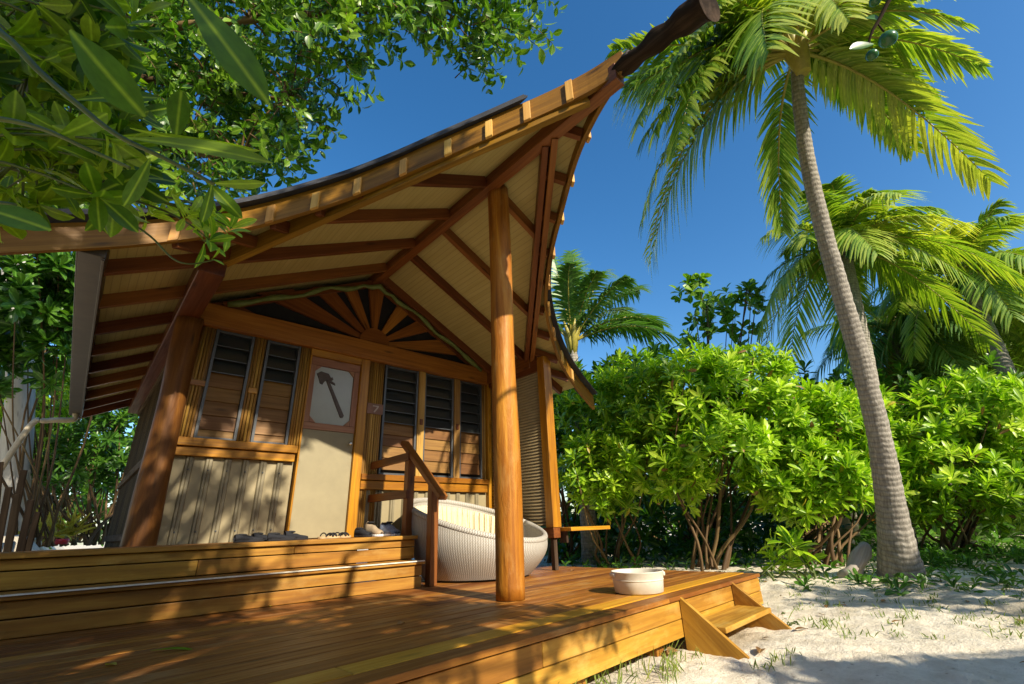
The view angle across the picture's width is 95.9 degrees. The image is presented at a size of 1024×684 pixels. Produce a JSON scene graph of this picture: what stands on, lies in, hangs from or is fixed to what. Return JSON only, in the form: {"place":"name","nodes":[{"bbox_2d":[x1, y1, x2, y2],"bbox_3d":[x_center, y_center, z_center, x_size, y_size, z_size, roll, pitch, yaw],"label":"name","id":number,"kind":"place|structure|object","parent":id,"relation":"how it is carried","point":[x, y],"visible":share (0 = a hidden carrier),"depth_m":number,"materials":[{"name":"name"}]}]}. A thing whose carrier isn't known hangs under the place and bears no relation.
{"place":"outdoors","nodes":[
{"label":"outdoors","id":0,"kind":"place"},
{"bbox_2d":[1,521,1023,683],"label":"sand ground","id":1,"kind":"structure","parent":0,"point":[964,653],"depth_m":3.31,"materials":[{"name":"beige sand"}]},
{"bbox_2d":[0,462,41,551],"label":"stake fence","id":2,"kind":"object","parent":1,"relation":"on","point":[25,542],"visible":0.67,"depth_m":5.62,"materials":[{"name":"brown wood"}]},
{"bbox_2d":[0,107,73,535],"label":"pale tree","id":3,"kind":"object","parent":1,"relation":"on","point":[20,399],"depth_m":9.73,"materials":[{"name":"grey plant"}]},
{"bbox_2d":[0,366,83,546],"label":"beach bush","id":4,"kind":"object","parent":1,"relation":"on","point":[65,410],"visible":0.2,"depth_m":10.66,"materials":[{"name":"green plant"}]},
{"bbox_2d":[0,251,92,547],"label":"beach bush","id":5,"kind":"object","parent":1,"relation":"on","point":[37,295],"visible":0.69,"depth_m":8.66,"materials":[{"name":"green plant"}]},
{"bbox_2d":[0,262,99,541],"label":"broad tree","id":6,"kind":"object","parent":1,"relation":"on","point":[57,399],"visible":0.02,"depth_m":12.94,"materials":[{"name":"green plant"}]},
{"bbox_2d":[18,504,102,542],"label":"spiky plant","id":7,"kind":"object","parent":1,"relation":"on","point":[70,529],"visible":0.6,"depth_m":9.83,"materials":[{"name":"green plant"}]},
{"bbox_2d":[54,539,69,544],"bbox_3d":[-8.771,3.888,8.996,0.220,0.100,0.220,17,-29,-39],"label":"red float","id":8,"kind":"object","parent":1,"relation":"on","point":[61,541],"visible":1,"depth_m":8.93,"materials":[{"name":"plastic"}]},
{"bbox_2d":[3,392,138,548],"bbox_3d":[-14.946,2.818,15.348,7.669,8.232,5.664,17,-29,-39],"label":"beach bush","id":9,"kind":"object","parent":1,"relation":"on","point":[85,490],"visible":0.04,"depth_m":14.80,"materials":[{"name":"green plant"}]},
{"bbox_2d":[31,407,138,545],"bbox_3d":[-9.628,2.726,10.583,2.100,3.597,1.762,17,-29,-39],"label":"beach bush","id":10,"kind":"object","parent":1,"relation":"on","point":[105,460],"visible":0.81,"depth_m":10.35,"materials":[{"name":"green plant"}]},
{"bbox_2d":[54,435,121,546],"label":"shrub","id":11,"kind":"object","parent":1,"relation":"on","point":[111,495],"visible":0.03,"depth_m":16.83,"materials":[{"name":"green plant"}]},
{"bbox_2d":[0,0,272,243],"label":"broad leaved bush","id":12,"kind":"object","parent":1,"relation":"on","point":[99,153],"visible":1,"depth_m":1.40,"materials":[{"name":"green plant"}]},
{"bbox_2d":[0,166,256,267],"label":"leafy sprig","id":13,"kind":"object","parent":12,"relation":"attached to","point":[217,219],"visible":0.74,"depth_m":2.07,"materials":[{"name":"green plant"}]},
{"bbox_2d":[6,0,567,208],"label":"fig tree","id":14,"kind":"object","parent":1,"relation":"on","point":[220,90],"visible":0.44,"depth_m":4.56,"materials":[{"name":"green plant"}]},
{"bbox_2d":[0,566,763,683],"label":"wooden deck","id":15,"kind":"structure","parent":1,"relation":"on","point":[568,625],"depth_m":2.49,"materials":[{"name":"brown wood"}]},
{"bbox_2d":[152,647,190,650],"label":"fallen leaf","id":16,"kind":"object","parent":15,"relation":"on","point":[184,648],"visible":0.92,"depth_m":2.24,"materials":[{"name":"green plant"}]},
{"bbox_2d":[0,535,424,639],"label":"wooden steps","id":17,"kind":"structure","parent":15,"relation":"on","point":[43,592],"depth_m":3.36,"materials":[{"name":"brown wood"}]},
{"bbox_2d":[233,534,262,542],"bbox_3d":[-2.297,1.711,4.035,0.100,0.070,0.240,-19,-27,36],"label":"slip on shoe","id":18,"kind":"object","parent":17,"relation":"on","point":[239,538],"visible":0.99,"depth_m":3.98,"materials":[{"name":"grey fabric"}]},
{"bbox_2d":[251,532,266,540],"bbox_3d":[-2.279,1.788,4.240,0.100,0.078,0.240,-11,-23,21],"label":"slip on shoe","id":19,"kind":"object","parent":17,"relation":"on","point":[261,535],"visible":0.48,"depth_m":4.18,"materials":[{"name":"grey fabric"}]},
{"bbox_2d":[267,532,295,540],"bbox_3d":[-2.096,1.771,4.205,0.240,0.072,0.100,14,-27,-35],"label":"slip on shoe","id":20,"kind":"object","parent":17,"relation":"on","point":[275,536],"visible":0.94,"depth_m":4.16,"materials":[{"name":"grey fabric"}]},
{"bbox_2d":[283,531,307,539],"bbox_3d":[-2.056,1.842,4.403,0.100,0.084,0.240,-16,-26,31],"label":"slip on shoe","id":21,"kind":"object","parent":17,"relation":"on","point":[296,535],"visible":0.73,"depth_m":4.37,"materials":[{"name":"grey fabric"}]},
{"bbox_2d":[317,532,339,538],"bbox_3d":[-1.793,1.898,4.532,0.109,0.059,0.245,-13,-24,25],"label":"sandal","id":22,"kind":"object","parent":17,"relation":"on","point":[329,536],"visible":0.93,"depth_m":4.50},
{"bbox_2d":[336,532,350,537],"bbox_3d":[-1.727,1.958,4.688,0.109,0.059,0.245,-10,-23,18],"label":"sandal","id":23,"kind":"object","parent":17,"relation":"on","point":[346,534],"visible":0.83,"depth_m":4.69},
{"bbox_2d":[354,527,371,536],"bbox_3d":[-1.591,2.034,4.942,0.265,0.098,0.100,-18,-27,34],"label":"slip on shoe","id":24,"kind":"object","parent":17,"relation":"on","point":[360,532],"visible":0.91,"depth_m":4.91,"materials":[{"name":"grey fabric"}]},
{"bbox_2d":[365,521,383,536],"bbox_3d":[-1.484,2.014,4.982,0.265,0.157,0.100,-17,-26,33],"label":"walking shoe","id":25,"kind":"object","parent":17,"relation":"on","point":[374,530],"visible":0.78,"depth_m":4.95,"materials":[{"name":"beige fabric"}]},
{"bbox_2d":[380,522,397,535],"bbox_3d":[-1.326,2.009,4.963,0.265,0.142,0.100,-19,-27,36],"label":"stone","id":26,"kind":"object","parent":17,"relation":"on","point":[386,529],"visible":0.84,"depth_m":4.92,"materials":[{"name":"grey"}]},
{"bbox_2d":[387,521,400,535],"bbox_3d":[-1.307,2.040,5.056,0.100,0.152,0.265,18,-29,-41],"label":"sneaker","id":27,"kind":"object","parent":17,"relation":"on","point":[393,527],"visible":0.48,"depth_m":5.03,"materials":[{"name":"black fabric"}]},
{"bbox_2d":[0,0,719,609],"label":"beach hut","id":28,"kind":"object","parent":15,"relation":"on","point":[282,416],"visible":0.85,"depth_m":4.98,"materials":[{"name":"paint"}]},
{"bbox_2d":[193,329,254,440],"bbox_3d":[-3.039,0.455,4.900,0.375,1.170,0.080,17,-29,-39],"label":"window","id":29,"kind":"structure","parent":28,"relation":"in","point":[220,409],"depth_m":4.88,"materials":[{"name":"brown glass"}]},
{"bbox_2d":[249,340,300,444],"bbox_3d":[-2.661,0.568,5.217,0.369,1.170,0.080,17,-29,-39],"label":"window","id":30,"kind":"structure","parent":28,"relation":"in","point":[276,392],"depth_m":5.20,"materials":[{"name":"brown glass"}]},
{"bbox_2d":[289,356,359,537],"bbox_3d":[-2.150,1.185,5.397,0.612,2.038,0.105,17,-29,-39],"label":"door","id":31,"kind":"structure","parent":28,"relation":"in","point":[320,499],"depth_m":5.37,"materials":[{"name":"paint"}]},
{"bbox_2d":[227,284,482,371],"bbox_3d":[-1.790,-0.356,6.266,3.549,0.913,0.136,17,-29,-39],"label":"climbing vine","id":32,"kind":"object","parent":28,"relation":"attached to","point":[241,303],"visible":1,"depth_m":6.12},
{"bbox_2d":[377,365,418,474],"bbox_3d":[-1.506,1.036,6.136,0.507,1.430,0.080,17,-29,-39],"label":"window","id":33,"kind":"structure","parent":28,"relation":"in","point":[396,427],"depth_m":6.17,"materials":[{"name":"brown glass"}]},
{"bbox_2d":[423,373,453,477],"bbox_3d":[-1.054,1.172,6.517,0.494,1.430,0.080,17,-29,-39],"label":"window","id":34,"kind":"structure","parent":28,"relation":"in","point":[438,433],"depth_m":6.53,"materials":[{"name":"brown wood"}]},
{"bbox_2d":[459,380,481,478],"bbox_3d":[-0.635,1.298,6.870,0.419,1.430,0.080,17,-29,-39],"label":"window","id":35,"kind":"structure","parent":28,"relation":"in","point":[470,434],"depth_m":6.88,"materials":[{"name":"brown wood"}]},
{"bbox_2d":[560,525,609,542],"bbox_3d":[0.922,2.470,5.943,0.780,0.178,0.280,17,-29,-39],"label":"timber bench","id":36,"kind":"object","parent":28,"relation":"attached to","point":[564,534],"visible":0.84,"depth_m":5.72,"materials":[{"name":"brown wood"}]},
{"bbox_2d":[368,441,447,586],"bbox_3d":[-1.153,1.795,5.008,0.139,1.472,1.431,19,-30,-41],"label":"handrail","id":37,"kind":"object","parent":15,"relation":"on","point":[411,458],"visible":0.91,"depth_m":4.90,"materials":[{"name":"brown wood"}]},
{"bbox_2d":[412,498,547,580],"bbox_3d":[-0.401,2.194,5.303,1.618,0.862,1.618,17,-29,-39],"label":"wicker chair","id":38,"kind":"object","parent":15,"relation":"on","point":[465,554],"visible":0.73,"depth_m":4.61,"materials":[{"name":"white wicker"}]},
{"bbox_2d":[415,505,494,532],"bbox_3d":[-0.749,2.206,5.555,0.701,0.485,1.515,-16,-26,31],"label":"seat cushion","id":39,"kind":"object","parent":38,"relation":"on","point":[473,520],"visible":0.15,"depth_m":5.98,"materials":[{"name":"white fabric"}]},
{"bbox_2d":[610,568,664,594],"bbox_3d":[0.979,1.859,3.591,0.402,0.149,0.402,17,-29,-39],"label":"wash tub","id":40,"kind":"object","parent":15,"relation":"on","point":[638,581],"visible":1,"depth_m":3.45,"materials":[{"name":"ceramic"}]},
{"bbox_2d":[556,404,664,547],"bbox_3d":[3.095,3.938,14.571,4.859,4.922,3.424,11,-25,-29],"label":"broad tree","id":41,"kind":"object","parent":1,"relation":"on","point":[647,498],"visible":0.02,"depth_m":13.94,"materials":[{"name":"green plant"}]},
{"bbox_2d":[551,248,685,564],"bbox_3d":[1.677,0.796,10.270,4.158,7.498,2.710,2,-22,-10],"label":"coconut palm","id":42,"kind":"object","parent":1,"relation":"on","point":[572,304],"visible":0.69,"depth_m":10.38,"materials":[{"name":"green plant"}]},
{"bbox_2d":[553,344,702,567],"bbox_3d":[2.056,1.950,8.226,2.862,3.914,2.450,-12,-24,23],"label":"beach bush","id":43,"kind":"object","parent":1,"relation":"on","point":[614,454],"visible":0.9,"depth_m":7.83,"materials":[{"name":"green plant"}]},
{"bbox_2d":[546,341,715,563],"bbox_3d":[2.406,2.238,9.864,4.783,4.586,2.892,-2,-22,0],"label":"beach bush","id":44,"kind":"object","parent":1,"relation":"on","point":[664,350],"visible":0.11,"depth_m":9.63,"materials":[{"name":"green plant"}]},
{"bbox_2d":[559,456,775,552],"bbox_3d":[3.816,3.518,10.834,6.579,2.804,4.068,-3,-22,1],"label":"beach bush","id":45,"kind":"object","parent":1,"relation":"on","point":[738,496],"visible":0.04,"depth_m":10.61,"materials":[{"name":"green plant"}]},
{"bbox_2d":[667,647,679,653],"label":"fallen leaf","id":46,"kind":"object","parent":1,"relation":"on","point":[668,651],"visible":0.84,"depth_m":3.14,"materials":[{"name":"beige plant"}]},
{"bbox_2d":[639,445,748,528],"bbox_3d":[6.451,4.050,15.793,5.896,5.409,3.895,5,-23,-17],"label":"broad tree","id":47,"kind":"object","parent":1,"relation":"on","point":[713,495],"visible":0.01,"depth_m":14.85,"materials":[{"name":"green plant"}]},
{"bbox_2d":[669,273,768,547],"bbox_3d":[5.375,1.621,11.213,2.321,6.470,3.185,-7,-22,11],"label":"slender tree","id":48,"kind":"object","parent":1,"relation":"on","point":[727,313],"visible":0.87,"depth_m":11.24,"materials":[{"name":"green plant"}]},
{"bbox_2d":[680,582,791,659],"bbox_3d":[1.738,2.089,3.476,0.457,0.394,1.035,-21,-29,40],"label":"deck stair","id":49,"kind":"object","parent":1,"relation":"on","point":[704,635],"visible":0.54,"depth_m":3.27,"materials":[{"name":"brown wood"}]},
{"bbox_2d":[634,338,842,571],"bbox_3d":[3.593,1.646,7.577,3.414,3.875,2.374,2,-22,-11],"label":"beach bush","id":50,"kind":"object","parent":1,"relation":"on","point":[741,429],"visible":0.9,"depth_m":7.19,"materials":[{"name":"green plant"}]},
{"bbox_2d":[756,646,765,652],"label":"fallen leaf","id":51,"kind":"object","parent":1,"relation":"on","point":[759,650],"visible":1,"depth_m":3.09,"materials":[{"name":"beige plant"}]},
{"bbox_2d":[735,357,802,539],"bbox_3d":[9.749,3.566,16.390,5.477,6.550,4.690,17,-29,-39],"label":"broad tree","id":52,"kind":"object","parent":1,"relation":"on","point":[762,378],"visible":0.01,"depth_m":15.43,"materials":[{"name":"green plant"}]},
{"bbox_2d":[540,487,1023,561],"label":"undergrowth","id":53,"kind":"object","parent":1,"relation":"on","point":[653,526],"visible":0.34,"depth_m":9.54,"materials":[{"name":"green plant"}]},
{"bbox_2d":[544,547,1023,662],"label":"leaf litter","id":54,"kind":"object","parent":1,"relation":"on","point":[882,600],"visible":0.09,"depth_m":6.20,"materials":[{"name":"plant"}]},
{"bbox_2d":[781,612,799,625],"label":"plant","id":55,"kind":"object","parent":1,"relation":"on","point":[793,622],"visible":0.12,"depth_m":3.83,"materials":[{"name":"green plant"}]},
{"bbox_2d":[558,535,1023,596],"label":"ground cover","id":56,"kind":"object","parent":1,"relation":"on","point":[938,557],"visible":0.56,"depth_m":6.19,"materials":[{"name":"green plant"}]},
{"bbox_2d":[757,525,826,581],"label":"plant","id":57,"kind":"object","parent":1,"relation":"on","point":[793,540],"visible":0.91,"depth_m":5.91,"materials":[{"name":"green plant"}]},
{"bbox_2d":[604,0,1009,578],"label":"coconut palm","id":58,"kind":"object","parent":1,"relation":"on","point":[738,47],"visible":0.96,"depth_m":5.60,"materials":[{"name":"green plant"}]},
{"bbox_2d":[762,379,920,565],"bbox_3d":[5.480,2.072,7.669,3.348,3.067,2.074,17,-29,-39],"label":"beach bush","id":59,"kind":"object","parent":1,"relation":"on","point":[842,471],"visible":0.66,"depth_m":7.10,"materials":[{"name":"green plant"}]},
{"bbox_2d":[826,513,859,551],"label":"bush","id":60,"kind":"object","parent":1,"relation":"on","point":[845,520],"visible":0.38,"depth_m":9.35,"materials":[{"name":"plant"}]},
{"bbox_2d":[836,541,871,577],"bbox_3d":[4.151,2.695,5.605,0.438,0.495,0.236,0,-22,-5],"label":"driftwood stump","id":61,"kind":"object","parent":1,"relation":"on","point":[860,556],"visible":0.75,"depth_m":5.55,"materials":[{"name":"grey wood"}]},
{"bbox_2d":[850,0,921,60],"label":"fruit tree","id":62,"kind":"object","parent":1,"relation":"on","point":[888,38],"visible":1,"depth_m":2.99,"materials":[{"name":"green plant"}]},
{"bbox_2d":[754,173,1023,548],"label":"coconut palm","id":63,"kind":"object","parent":1,"relation":"on","point":[865,242],"visible":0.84,"depth_m":9.87,"materials":[{"name":"green plant"}]},
{"bbox_2d":[762,350,1023,550],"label":"beach bush","id":64,"kind":"object","parent":1,"relation":"on","point":[904,385],"visible":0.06,"depth_m":10.13,"materials":[{"name":"green plant"}]},
{"bbox_2d":[799,298,1022,540],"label":"coconut palm","id":65,"kind":"object","parent":1,"relation":"on","point":[879,347],"visible":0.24,"depth_m":12.37,"materials":[{"name":"green plant"}]},
{"bbox_2d":[834,312,1023,529],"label":"treeline","id":66,"kind":"object","parent":1,"relation":"on","point":[841,372],"visible":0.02,"depth_m":17.78,"materials":[{"name":"green plant"}]},
{"bbox_2d":[849,453,1022,533],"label":"beach bush","id":67,"kind":"object","parent":1,"relation":"on","point":[948,483],"visible":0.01,"depth_m":10.72,"materials":[{"name":"green plant"}]},
{"bbox_2d":[865,197,1023,402],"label":"coconut palm","id":68,"kind":"object","parent":1,"relation":"on","point":[994,229],"visible":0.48,"depth_m":10.77,"materials":[{"name":"green plant"}]},
{"bbox_2d":[885,364,1023,559],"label":"beach bush","id":69,"kind":"object","parent":1,"relation":"on","point":[980,433],"visible":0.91,"depth_m":7.32,"materials":[{"name":"green plant"}]},
{"bbox_2d":[887,321,1022,539],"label":"feathery tree","id":70,"kind":"object","parent":1,"relation":"on","point":[970,346],"visible":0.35,"depth_m":11.70,"materials":[{"name":"green plant"}]},
{"bbox_2d":[954,249,1023,373],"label":"coconut palm","id":71,"kind":"object","parent":1,"relation":"on","point":[1020,352],"visible":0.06,"depth_m":11.47,"materials":[{"name":"green plant"}]},
{"bbox_2d":[33,0,1023,545],"label":"sky","id":72,"kind":"structure","parent":0,"point":[724,226],"materials":[{"name":"blue"}]},
{"bbox_2d":[543,557,1023,683],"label":"grass","id":73,"kind":"structure","parent":0,"point":[674,665],"depth_m":3.40,"materials":[{"name":"green plant"}]}
]}

